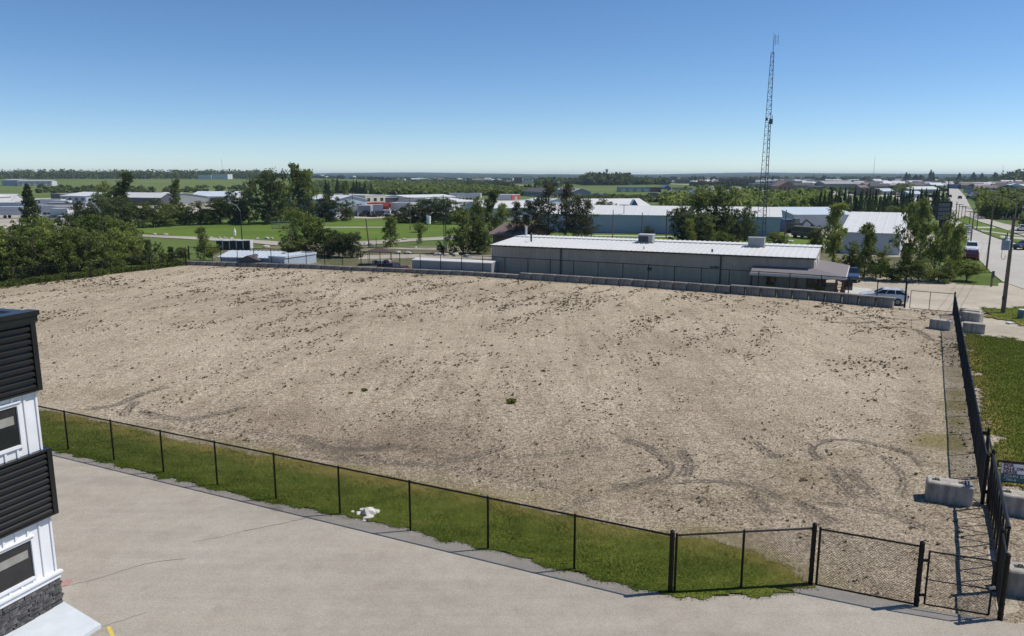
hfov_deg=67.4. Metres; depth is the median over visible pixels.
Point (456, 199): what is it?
white hall
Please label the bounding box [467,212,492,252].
broadleaf tree
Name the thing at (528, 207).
pine tree
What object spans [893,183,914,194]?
aspen tree
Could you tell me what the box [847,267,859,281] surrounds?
pickup truck
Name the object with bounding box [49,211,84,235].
broadleaf tree
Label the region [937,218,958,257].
young tree
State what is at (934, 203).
spruce tree
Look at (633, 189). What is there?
long store
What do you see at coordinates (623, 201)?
white hall
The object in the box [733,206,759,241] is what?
broadleaf tree
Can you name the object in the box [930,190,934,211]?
spruce tree
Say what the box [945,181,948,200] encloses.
spruce tree
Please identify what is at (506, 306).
lot weeds
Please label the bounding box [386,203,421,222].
bush
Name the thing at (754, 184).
long store
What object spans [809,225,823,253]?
broadleaf tree
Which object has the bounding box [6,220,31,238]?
broadleaf tree
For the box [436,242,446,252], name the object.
bush
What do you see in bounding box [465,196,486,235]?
broadleaf tree
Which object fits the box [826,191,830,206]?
spruce tree
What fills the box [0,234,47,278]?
bush
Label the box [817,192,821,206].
spruce tree
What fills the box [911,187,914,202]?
spruce tree
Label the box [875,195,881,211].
spruce tree
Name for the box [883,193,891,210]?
spruce tree
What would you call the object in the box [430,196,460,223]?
broadleaf tree
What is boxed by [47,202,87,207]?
trailer
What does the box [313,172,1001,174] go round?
hills
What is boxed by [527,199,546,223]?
pine tree
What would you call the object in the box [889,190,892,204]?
spruce tree
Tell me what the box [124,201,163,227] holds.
broadleaf tree
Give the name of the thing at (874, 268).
bush
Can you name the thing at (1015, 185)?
distant house
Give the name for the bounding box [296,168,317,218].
poplar tree
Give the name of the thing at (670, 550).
chain link fence
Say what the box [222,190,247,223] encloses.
broadleaf tree
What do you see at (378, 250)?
canopy
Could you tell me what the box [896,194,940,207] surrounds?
parking lot
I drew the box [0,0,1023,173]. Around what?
sky
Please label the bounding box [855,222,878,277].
young tree
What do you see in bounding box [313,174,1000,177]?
hills
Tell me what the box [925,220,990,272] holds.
roadside grass
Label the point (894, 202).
spruce tree
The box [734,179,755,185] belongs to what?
apartment block
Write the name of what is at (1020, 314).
utility pedestal
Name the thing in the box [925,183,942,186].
distant house
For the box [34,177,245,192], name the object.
field shrubs
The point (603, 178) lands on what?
hill woods
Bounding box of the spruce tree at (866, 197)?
[864,187,868,211]
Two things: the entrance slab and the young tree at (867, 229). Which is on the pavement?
the entrance slab
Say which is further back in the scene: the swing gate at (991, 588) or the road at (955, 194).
the road at (955, 194)
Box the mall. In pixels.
[772,181,801,183]
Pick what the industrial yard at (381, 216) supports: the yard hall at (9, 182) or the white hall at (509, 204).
the white hall at (509, 204)
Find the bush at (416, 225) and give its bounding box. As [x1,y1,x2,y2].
[412,222,427,231]
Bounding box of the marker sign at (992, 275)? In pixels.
[990,271,994,286]
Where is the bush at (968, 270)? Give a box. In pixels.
[951,259,988,280]
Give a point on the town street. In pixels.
(834, 193)
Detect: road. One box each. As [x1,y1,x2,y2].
[945,181,1023,235]
[951,218,1023,288]
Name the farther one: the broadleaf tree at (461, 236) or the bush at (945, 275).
the broadleaf tree at (461, 236)
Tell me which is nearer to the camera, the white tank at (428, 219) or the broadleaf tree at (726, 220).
the broadleaf tree at (726, 220)
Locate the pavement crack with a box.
[62,559,177,586]
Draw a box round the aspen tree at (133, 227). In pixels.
[116,221,143,251]
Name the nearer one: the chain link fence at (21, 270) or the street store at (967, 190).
the chain link fence at (21, 270)
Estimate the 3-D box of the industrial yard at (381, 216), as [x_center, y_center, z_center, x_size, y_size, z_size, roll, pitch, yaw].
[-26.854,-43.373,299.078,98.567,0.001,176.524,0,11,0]
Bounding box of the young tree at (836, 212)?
[821,200,849,263]
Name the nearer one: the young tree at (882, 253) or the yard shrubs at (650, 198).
the young tree at (882, 253)
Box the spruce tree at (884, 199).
[882,192,885,208]
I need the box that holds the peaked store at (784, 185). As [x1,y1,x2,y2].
[771,181,795,190]
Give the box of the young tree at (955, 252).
[944,222,969,276]
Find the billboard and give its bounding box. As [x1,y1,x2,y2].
[935,201,952,227]
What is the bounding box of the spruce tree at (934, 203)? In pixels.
[931,186,937,214]
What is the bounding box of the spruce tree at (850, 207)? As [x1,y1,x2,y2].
[848,195,852,211]
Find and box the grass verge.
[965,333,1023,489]
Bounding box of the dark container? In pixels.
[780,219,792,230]
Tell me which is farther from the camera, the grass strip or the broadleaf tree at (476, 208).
the broadleaf tree at (476, 208)
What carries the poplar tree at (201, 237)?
on the ground at (158, 184)
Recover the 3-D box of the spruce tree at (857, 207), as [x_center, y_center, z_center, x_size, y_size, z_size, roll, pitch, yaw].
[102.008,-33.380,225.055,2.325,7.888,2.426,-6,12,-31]
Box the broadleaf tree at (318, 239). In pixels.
[305,227,339,256]
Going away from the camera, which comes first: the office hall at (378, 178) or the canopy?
the canopy
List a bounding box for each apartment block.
[675,180,689,182]
[719,179,733,182]
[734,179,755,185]
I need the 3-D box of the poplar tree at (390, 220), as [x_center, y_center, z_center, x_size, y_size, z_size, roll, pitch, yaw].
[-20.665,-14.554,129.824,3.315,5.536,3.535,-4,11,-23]
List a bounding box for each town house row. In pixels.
[522,188,563,196]
[558,188,590,196]
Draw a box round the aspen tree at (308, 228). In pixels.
[284,210,324,253]
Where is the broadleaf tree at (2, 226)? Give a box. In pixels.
[0,225,18,242]
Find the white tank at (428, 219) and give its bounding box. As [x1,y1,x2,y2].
[426,216,430,227]
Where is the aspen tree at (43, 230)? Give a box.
[21,226,61,255]
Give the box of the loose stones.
[38,328,1023,621]
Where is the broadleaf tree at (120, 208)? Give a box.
[103,195,138,227]
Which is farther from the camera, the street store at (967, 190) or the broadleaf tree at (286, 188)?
the street store at (967, 190)
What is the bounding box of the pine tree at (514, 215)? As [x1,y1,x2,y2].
[504,201,529,233]
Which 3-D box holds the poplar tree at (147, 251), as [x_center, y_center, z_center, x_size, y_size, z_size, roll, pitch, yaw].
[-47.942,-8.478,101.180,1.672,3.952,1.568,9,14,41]
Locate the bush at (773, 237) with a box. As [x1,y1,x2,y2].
[765,231,791,243]
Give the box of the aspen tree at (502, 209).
[488,203,510,227]
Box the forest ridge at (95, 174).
[0,168,300,178]
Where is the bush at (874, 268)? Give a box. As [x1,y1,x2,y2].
[866,259,890,278]
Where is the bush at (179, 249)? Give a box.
[173,247,192,258]
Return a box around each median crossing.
[981,230,1022,236]
[1000,236,1023,238]
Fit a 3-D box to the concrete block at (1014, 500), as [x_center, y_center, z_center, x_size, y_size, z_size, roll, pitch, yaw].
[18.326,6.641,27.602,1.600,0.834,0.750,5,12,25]
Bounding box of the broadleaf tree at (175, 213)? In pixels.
[156,203,185,225]
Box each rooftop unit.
[637,233,654,242]
[747,236,765,247]
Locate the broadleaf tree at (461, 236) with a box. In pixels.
[445,201,478,253]
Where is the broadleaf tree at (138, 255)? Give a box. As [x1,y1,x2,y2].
[125,245,147,263]
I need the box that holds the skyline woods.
[387,175,989,180]
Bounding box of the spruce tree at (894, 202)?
[892,195,896,207]
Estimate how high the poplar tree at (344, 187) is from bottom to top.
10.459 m
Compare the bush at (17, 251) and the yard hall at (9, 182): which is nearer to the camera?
the bush at (17, 251)
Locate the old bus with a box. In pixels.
[791,225,820,238]
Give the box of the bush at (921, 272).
[899,257,938,281]
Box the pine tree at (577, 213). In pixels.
[567,196,588,235]
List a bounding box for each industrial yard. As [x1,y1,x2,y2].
[0,198,230,230]
[335,200,520,218]
[787,228,936,256]
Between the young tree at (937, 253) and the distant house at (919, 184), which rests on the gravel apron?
the young tree at (937, 253)
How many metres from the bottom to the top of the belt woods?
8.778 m
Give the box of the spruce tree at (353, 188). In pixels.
[351,180,355,193]
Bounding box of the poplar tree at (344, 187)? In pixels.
[341,180,348,194]
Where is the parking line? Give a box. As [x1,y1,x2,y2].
[106,626,114,635]
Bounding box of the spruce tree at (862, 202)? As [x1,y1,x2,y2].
[857,189,865,211]
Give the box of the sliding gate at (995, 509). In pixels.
[978,428,1010,560]
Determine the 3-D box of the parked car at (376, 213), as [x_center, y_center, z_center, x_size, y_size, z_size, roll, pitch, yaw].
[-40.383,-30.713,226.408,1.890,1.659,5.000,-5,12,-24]
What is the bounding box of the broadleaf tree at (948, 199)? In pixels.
[935,196,953,214]
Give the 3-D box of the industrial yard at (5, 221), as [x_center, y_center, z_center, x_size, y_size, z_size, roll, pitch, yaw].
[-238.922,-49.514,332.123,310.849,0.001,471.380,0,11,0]
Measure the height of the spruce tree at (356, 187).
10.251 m
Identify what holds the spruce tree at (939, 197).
on the ground at (158, 184)
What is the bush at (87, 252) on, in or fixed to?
on the ground at (158, 184)
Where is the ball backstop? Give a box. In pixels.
[271,221,300,228]
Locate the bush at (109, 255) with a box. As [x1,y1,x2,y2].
[73,227,127,267]
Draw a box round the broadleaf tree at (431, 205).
[419,196,442,222]
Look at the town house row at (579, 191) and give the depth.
432.50 m
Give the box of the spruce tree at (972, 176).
[970,172,976,179]
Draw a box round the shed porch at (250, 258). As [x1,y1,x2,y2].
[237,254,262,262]
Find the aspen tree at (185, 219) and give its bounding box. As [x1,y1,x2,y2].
[174,203,201,224]
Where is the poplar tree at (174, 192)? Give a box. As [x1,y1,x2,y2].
[169,178,182,221]
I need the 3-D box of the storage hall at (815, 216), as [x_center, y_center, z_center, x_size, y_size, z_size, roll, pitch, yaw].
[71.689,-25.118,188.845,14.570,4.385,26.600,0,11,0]
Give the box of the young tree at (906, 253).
[889,204,922,279]
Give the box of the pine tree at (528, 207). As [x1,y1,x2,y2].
[516,200,540,234]
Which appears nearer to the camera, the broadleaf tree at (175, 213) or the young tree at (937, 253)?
the young tree at (937, 253)
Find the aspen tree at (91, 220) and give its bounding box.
[82,214,105,240]
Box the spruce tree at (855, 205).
[853,197,857,211]
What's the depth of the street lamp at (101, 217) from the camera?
100.44 m
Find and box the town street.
[706,188,940,196]
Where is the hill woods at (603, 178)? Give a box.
[532,171,671,186]
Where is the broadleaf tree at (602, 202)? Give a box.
[593,198,609,204]
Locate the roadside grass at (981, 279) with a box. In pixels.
[949,273,999,285]
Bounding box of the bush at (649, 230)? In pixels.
[644,226,653,233]
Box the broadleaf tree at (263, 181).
[243,168,292,223]
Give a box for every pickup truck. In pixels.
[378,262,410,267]
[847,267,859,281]
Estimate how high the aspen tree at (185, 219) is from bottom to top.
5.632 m
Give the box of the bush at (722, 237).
[713,231,738,241]
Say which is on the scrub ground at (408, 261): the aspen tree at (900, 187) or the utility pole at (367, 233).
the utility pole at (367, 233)
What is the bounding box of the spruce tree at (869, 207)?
[865,188,872,211]
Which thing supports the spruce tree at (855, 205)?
on the ground at (158, 184)
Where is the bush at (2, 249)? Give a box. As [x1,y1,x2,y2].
[0,229,19,275]
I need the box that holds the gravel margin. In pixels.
[986,486,1023,624]
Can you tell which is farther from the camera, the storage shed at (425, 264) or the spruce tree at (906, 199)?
the spruce tree at (906, 199)
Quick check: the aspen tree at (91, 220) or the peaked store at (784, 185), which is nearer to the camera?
the aspen tree at (91, 220)
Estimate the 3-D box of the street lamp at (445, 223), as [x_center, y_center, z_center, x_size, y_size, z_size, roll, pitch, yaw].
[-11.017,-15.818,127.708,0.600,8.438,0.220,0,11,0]
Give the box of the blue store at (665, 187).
[661,185,670,189]
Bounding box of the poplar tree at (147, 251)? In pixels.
[141,239,155,265]
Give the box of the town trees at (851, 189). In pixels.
[695,178,1023,203]
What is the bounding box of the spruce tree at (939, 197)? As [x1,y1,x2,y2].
[933,188,940,217]
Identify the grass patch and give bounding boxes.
[980,306,1023,324]
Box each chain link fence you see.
[0,251,186,286]
[38,405,674,591]
[188,246,907,307]
[673,522,817,591]
[815,527,925,606]
[952,292,989,504]
[993,527,1010,620]
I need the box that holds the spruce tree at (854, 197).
[852,188,856,211]
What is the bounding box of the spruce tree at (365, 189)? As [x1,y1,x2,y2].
[363,181,367,193]
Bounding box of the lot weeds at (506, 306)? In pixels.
[0,266,1023,597]
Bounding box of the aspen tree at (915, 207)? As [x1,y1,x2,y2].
[903,200,920,225]
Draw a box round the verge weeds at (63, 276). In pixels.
[0,261,184,286]
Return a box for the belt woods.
[658,186,836,206]
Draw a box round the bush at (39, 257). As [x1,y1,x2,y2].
[17,229,67,275]
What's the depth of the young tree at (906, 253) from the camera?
88.13 m
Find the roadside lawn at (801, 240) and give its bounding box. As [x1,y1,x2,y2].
[563,233,911,250]
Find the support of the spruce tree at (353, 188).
on the ground at (158, 184)
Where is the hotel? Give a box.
[523,176,532,183]
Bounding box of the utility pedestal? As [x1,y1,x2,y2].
[1017,309,1023,317]
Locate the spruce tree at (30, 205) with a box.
[17,183,40,231]
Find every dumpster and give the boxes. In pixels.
[216,240,223,249]
[223,240,229,249]
[230,240,236,249]
[236,240,243,249]
[243,240,252,249]
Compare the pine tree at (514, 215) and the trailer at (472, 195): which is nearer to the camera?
the pine tree at (514, 215)
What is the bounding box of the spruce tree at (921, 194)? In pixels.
[917,188,922,214]
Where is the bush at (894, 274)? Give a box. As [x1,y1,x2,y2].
[879,261,915,280]
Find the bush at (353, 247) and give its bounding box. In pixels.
[338,231,365,257]
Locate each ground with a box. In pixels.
[0,177,1022,298]
[212,246,940,279]
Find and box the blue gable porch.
[630,199,637,204]
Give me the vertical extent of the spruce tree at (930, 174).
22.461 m
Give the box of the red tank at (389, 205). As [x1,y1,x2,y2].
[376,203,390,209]
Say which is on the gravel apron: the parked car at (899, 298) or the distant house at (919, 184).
the parked car at (899, 298)
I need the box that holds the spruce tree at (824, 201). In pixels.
[822,193,826,206]
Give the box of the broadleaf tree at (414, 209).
[404,199,430,222]
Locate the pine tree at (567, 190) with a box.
[554,183,581,235]
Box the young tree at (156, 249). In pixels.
[152,241,168,262]
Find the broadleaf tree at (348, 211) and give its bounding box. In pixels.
[336,199,355,220]
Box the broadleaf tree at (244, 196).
[237,182,259,222]
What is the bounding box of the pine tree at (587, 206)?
[577,198,602,236]
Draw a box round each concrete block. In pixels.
[925,476,973,506]
[929,318,952,330]
[959,308,979,314]
[961,311,983,322]
[962,321,985,333]
[996,488,1023,516]
[1006,561,1023,596]
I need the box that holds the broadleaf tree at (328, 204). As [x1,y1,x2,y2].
[310,193,342,221]
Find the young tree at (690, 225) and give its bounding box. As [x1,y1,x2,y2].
[684,218,697,240]
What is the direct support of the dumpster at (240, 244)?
on the scrub ground at (408, 261)
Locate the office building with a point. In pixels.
(30, 583)
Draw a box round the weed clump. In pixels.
[506,398,516,403]
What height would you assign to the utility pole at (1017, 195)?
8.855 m
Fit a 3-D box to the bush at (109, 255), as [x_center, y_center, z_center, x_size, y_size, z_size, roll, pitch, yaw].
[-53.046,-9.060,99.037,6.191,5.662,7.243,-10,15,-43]
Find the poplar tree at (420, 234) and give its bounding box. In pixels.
[416,227,422,243]
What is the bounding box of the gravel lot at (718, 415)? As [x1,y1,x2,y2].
[0,265,1023,623]
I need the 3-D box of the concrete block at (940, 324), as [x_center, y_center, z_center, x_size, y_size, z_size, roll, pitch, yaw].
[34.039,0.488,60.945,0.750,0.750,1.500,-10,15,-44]
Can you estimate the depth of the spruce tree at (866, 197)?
240.13 m
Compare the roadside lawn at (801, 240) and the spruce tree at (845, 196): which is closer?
the roadside lawn at (801, 240)
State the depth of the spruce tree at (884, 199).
250.52 m
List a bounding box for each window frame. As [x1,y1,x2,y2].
[0,401,24,454]
[0,534,37,596]
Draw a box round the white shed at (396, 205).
[390,202,417,210]
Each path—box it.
[142,234,453,246]
[324,227,382,227]
[359,254,491,258]
[368,247,491,249]
[583,235,793,240]
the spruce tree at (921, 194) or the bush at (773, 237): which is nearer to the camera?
the bush at (773, 237)
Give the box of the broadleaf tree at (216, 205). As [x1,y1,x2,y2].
[200,196,234,223]
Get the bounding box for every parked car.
[361,211,368,216]
[373,211,379,216]
[379,210,387,215]
[859,287,908,305]
[963,249,978,259]
[964,241,978,250]
[1013,240,1023,249]
[1017,224,1023,230]
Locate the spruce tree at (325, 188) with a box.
[323,180,327,192]
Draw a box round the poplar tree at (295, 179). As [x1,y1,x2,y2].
[287,162,309,217]
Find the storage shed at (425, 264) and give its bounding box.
[412,257,498,272]
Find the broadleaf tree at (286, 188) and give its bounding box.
[272,180,298,222]
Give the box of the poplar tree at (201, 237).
[193,226,209,259]
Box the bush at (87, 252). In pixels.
[59,227,111,272]
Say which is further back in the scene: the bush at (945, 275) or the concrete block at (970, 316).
the bush at (945, 275)
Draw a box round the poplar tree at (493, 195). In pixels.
[483,189,500,232]
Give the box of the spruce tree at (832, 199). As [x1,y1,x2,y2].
[831,186,833,203]
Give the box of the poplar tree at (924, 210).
[914,196,933,261]
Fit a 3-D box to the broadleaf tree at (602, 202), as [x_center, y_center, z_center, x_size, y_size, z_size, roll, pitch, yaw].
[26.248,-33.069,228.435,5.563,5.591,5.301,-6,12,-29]
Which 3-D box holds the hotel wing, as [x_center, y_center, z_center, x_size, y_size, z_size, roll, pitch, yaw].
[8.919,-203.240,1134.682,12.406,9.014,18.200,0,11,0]
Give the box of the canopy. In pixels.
[366,247,392,264]
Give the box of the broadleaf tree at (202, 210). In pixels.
[180,201,219,224]
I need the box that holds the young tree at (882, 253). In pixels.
[866,244,892,277]
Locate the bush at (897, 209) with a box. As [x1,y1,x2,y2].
[884,205,900,212]
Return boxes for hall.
[2,179,30,185]
[17,180,56,185]
[50,193,71,198]
[60,192,106,201]
[198,175,211,178]
[212,174,232,178]
[368,177,386,179]
[385,194,456,199]
[396,197,472,209]
[460,201,537,220]
[496,195,510,199]
[521,198,570,208]
[538,204,781,235]
[571,198,650,205]
[781,207,850,227]
[840,212,908,254]
[896,186,938,192]
[899,191,919,197]
[903,179,931,181]
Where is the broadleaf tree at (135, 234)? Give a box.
[117,230,144,260]
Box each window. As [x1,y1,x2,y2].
[766,276,775,285]
[806,278,825,288]
[844,279,852,289]
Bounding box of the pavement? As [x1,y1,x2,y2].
[51,451,1023,635]
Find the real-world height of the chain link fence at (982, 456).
2.100 m
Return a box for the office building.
[0,308,63,635]
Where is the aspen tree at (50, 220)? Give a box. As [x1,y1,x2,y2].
[35,216,67,234]
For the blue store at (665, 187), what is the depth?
552.21 m
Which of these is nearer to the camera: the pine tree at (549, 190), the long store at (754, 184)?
the pine tree at (549, 190)
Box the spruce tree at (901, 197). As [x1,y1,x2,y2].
[897,188,902,206]
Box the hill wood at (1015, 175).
[954,168,1023,183]
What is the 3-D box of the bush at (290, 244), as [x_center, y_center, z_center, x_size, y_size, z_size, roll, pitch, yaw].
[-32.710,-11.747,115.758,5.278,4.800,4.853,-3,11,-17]
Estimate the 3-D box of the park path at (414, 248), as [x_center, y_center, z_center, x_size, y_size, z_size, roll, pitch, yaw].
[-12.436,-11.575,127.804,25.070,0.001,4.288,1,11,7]
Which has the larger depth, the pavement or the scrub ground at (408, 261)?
the scrub ground at (408, 261)
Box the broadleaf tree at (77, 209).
[64,201,96,226]
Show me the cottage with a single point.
(499, 233)
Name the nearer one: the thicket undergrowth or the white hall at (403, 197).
the thicket undergrowth
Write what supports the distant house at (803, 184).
on the ground at (158, 184)
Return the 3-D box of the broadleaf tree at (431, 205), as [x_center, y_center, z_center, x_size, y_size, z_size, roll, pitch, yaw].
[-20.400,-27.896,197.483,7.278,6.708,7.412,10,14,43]
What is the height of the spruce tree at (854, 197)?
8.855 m
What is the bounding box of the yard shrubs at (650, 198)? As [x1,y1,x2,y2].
[575,193,660,201]
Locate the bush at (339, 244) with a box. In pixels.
[321,233,356,256]
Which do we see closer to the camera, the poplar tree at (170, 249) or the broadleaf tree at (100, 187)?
the poplar tree at (170, 249)
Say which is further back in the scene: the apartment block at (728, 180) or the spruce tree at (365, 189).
the apartment block at (728, 180)
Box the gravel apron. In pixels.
[825,276,1023,340]
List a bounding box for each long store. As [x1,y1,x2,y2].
[617,187,649,191]
[650,187,660,191]
[671,187,692,190]
[748,183,774,186]
[807,180,833,181]
[854,188,879,195]
[877,188,893,194]
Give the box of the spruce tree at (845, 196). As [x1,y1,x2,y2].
[843,187,846,204]
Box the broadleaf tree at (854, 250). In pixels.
[840,240,866,273]
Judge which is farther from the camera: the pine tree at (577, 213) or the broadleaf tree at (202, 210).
the broadleaf tree at (202, 210)
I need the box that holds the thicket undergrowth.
[0,250,186,279]
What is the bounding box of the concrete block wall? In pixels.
[187,261,895,307]
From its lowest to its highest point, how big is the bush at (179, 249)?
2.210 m
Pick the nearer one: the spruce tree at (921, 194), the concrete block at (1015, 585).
the concrete block at (1015, 585)
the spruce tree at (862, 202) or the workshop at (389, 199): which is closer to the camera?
the spruce tree at (862, 202)
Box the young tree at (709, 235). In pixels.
[703,221,717,240]
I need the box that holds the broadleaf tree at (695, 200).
[677,184,716,238]
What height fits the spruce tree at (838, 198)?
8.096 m
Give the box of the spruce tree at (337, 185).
[333,178,340,193]
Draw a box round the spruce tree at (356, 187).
[355,180,358,193]
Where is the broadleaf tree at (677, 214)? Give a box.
[666,204,697,239]
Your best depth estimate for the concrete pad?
81.15 m
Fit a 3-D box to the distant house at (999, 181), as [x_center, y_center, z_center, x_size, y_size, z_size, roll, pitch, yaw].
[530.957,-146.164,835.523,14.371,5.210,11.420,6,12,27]
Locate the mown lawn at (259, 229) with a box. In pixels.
[137,218,458,241]
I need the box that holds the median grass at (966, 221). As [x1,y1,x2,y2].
[959,216,1023,241]
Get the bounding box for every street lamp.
[82,201,105,267]
[227,202,242,239]
[443,197,446,247]
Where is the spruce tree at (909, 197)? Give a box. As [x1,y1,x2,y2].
[907,188,911,208]
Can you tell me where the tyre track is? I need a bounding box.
[84,306,933,528]
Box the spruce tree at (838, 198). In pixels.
[836,189,839,202]
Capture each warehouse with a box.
[489,227,852,296]
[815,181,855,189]
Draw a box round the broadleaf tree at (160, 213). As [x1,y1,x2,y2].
[142,198,175,226]
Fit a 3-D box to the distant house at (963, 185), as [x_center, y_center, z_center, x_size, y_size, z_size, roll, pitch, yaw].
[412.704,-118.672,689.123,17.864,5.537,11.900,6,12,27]
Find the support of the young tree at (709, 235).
on the scrub ground at (408, 261)
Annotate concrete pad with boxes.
[845,287,870,293]
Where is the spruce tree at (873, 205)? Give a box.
[871,190,874,211]
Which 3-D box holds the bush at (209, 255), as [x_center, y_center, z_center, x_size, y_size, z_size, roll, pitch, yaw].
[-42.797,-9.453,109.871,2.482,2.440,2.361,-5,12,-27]
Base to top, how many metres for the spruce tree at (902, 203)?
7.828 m
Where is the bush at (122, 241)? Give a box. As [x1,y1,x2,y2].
[101,227,144,257]
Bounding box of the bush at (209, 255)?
[205,243,221,259]
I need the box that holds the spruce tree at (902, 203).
[899,192,905,212]
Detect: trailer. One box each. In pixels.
[0,202,23,205]
[0,206,23,217]
[40,199,65,204]
[41,205,78,213]
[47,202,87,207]
[50,208,73,216]
[51,200,71,201]
[54,206,86,211]
[357,205,372,215]
[371,204,382,210]
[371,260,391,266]
[456,193,471,198]
[466,193,481,199]
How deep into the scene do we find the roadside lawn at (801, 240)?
150.66 m
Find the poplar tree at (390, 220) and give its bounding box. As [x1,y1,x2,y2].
[381,216,400,247]
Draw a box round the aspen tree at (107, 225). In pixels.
[77,213,128,253]
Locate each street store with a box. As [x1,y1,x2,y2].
[947,184,960,188]
[963,189,989,192]
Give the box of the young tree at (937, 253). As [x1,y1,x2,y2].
[916,210,958,269]
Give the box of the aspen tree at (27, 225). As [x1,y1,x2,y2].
[12,215,51,253]
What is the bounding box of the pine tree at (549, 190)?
[533,182,563,234]
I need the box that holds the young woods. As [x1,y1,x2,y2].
[311,178,560,195]
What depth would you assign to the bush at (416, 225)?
163.98 m
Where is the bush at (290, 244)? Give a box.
[278,224,312,252]
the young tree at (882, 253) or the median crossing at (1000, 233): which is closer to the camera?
the young tree at (882, 253)
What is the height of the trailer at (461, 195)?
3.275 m
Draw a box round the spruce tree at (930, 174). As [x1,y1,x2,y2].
[927,170,933,180]
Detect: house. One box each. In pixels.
[793,183,813,186]
[855,185,868,187]
[864,181,883,182]
[870,184,889,187]
[886,181,904,182]
[896,183,925,185]
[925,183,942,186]
[960,183,983,188]
[972,185,997,188]
[991,183,1012,186]
[992,181,1007,182]
[998,184,1015,190]
[1011,183,1023,186]
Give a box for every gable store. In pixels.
[112,192,172,204]
[162,192,208,203]
[193,191,247,201]
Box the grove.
[973,186,1023,228]
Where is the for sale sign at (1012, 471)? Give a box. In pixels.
[995,460,1023,483]
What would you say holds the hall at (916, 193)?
on the parking lot at (930, 198)
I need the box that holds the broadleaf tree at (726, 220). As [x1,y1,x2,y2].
[694,183,740,241]
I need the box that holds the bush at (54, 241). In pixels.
[23,226,80,273]
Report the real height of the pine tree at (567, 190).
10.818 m
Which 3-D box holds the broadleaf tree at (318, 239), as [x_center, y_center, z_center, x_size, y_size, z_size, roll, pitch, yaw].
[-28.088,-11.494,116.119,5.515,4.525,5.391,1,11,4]
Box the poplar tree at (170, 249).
[166,246,176,261]
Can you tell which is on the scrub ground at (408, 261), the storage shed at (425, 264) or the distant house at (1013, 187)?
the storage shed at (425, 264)
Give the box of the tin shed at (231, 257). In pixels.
[217,250,286,262]
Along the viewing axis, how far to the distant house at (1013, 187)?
559.67 m
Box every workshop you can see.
[288,194,367,216]
[334,194,384,202]
[385,195,397,202]
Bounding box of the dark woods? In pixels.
[288,175,514,186]
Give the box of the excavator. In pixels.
[786,218,814,232]
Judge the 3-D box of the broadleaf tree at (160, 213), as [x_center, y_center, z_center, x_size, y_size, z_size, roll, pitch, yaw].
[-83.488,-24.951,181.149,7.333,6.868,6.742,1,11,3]
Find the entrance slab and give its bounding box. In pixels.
[4,601,100,635]
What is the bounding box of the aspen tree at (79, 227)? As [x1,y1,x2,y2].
[60,218,94,255]
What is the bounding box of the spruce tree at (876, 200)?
[873,189,877,211]
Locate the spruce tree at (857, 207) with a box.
[856,191,862,211]
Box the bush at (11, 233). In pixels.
[1,231,37,257]
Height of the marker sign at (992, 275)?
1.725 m
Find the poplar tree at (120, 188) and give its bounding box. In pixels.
[113,171,136,220]
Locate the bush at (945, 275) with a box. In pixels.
[930,257,957,282]
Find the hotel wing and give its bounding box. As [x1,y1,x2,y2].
[514,177,521,183]
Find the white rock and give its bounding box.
[362,507,375,515]
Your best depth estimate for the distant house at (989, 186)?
565.64 m
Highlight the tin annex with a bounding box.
[268,251,316,263]
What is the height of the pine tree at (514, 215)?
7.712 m
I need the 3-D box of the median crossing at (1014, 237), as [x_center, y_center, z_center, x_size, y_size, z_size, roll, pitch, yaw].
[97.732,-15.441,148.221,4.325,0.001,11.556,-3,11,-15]
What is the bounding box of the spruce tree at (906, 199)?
[904,193,908,206]
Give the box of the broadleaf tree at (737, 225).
[722,208,746,241]
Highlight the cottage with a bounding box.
[489,222,555,243]
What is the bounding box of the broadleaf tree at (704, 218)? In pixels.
[679,210,720,240]
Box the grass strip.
[39,410,815,598]
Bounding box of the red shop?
[498,194,519,199]
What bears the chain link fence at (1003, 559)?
on the ground at (158, 184)
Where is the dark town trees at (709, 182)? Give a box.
[689,178,946,191]
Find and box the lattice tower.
[756,35,778,236]
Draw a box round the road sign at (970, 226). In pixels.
[965,225,971,239]
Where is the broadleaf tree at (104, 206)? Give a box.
[85,193,113,220]
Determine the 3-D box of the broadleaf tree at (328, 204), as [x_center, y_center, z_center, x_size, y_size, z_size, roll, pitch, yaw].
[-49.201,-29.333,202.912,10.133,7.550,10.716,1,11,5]
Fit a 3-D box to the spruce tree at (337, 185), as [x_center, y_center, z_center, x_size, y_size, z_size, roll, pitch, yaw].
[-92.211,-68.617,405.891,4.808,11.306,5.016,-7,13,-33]
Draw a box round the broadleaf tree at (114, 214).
[105,212,124,222]
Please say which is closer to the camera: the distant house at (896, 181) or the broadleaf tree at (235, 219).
the broadleaf tree at (235, 219)
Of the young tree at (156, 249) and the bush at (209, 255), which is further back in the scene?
the bush at (209, 255)
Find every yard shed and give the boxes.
[0,194,22,201]
[0,195,11,201]
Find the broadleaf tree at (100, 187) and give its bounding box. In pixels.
[91,180,121,214]
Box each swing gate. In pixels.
[909,290,952,311]
[919,551,995,615]
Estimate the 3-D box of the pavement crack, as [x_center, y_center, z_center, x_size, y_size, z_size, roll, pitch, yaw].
[-11.866,7.753,23.583,3.394,0.001,0.284,-6,12,-30]
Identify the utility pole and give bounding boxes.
[365,218,369,246]
[443,195,444,247]
[784,210,786,243]
[970,211,974,240]
[985,219,992,269]
[989,196,994,232]
[1000,216,1023,312]
[1011,194,1023,215]
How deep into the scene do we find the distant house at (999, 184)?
581.96 m

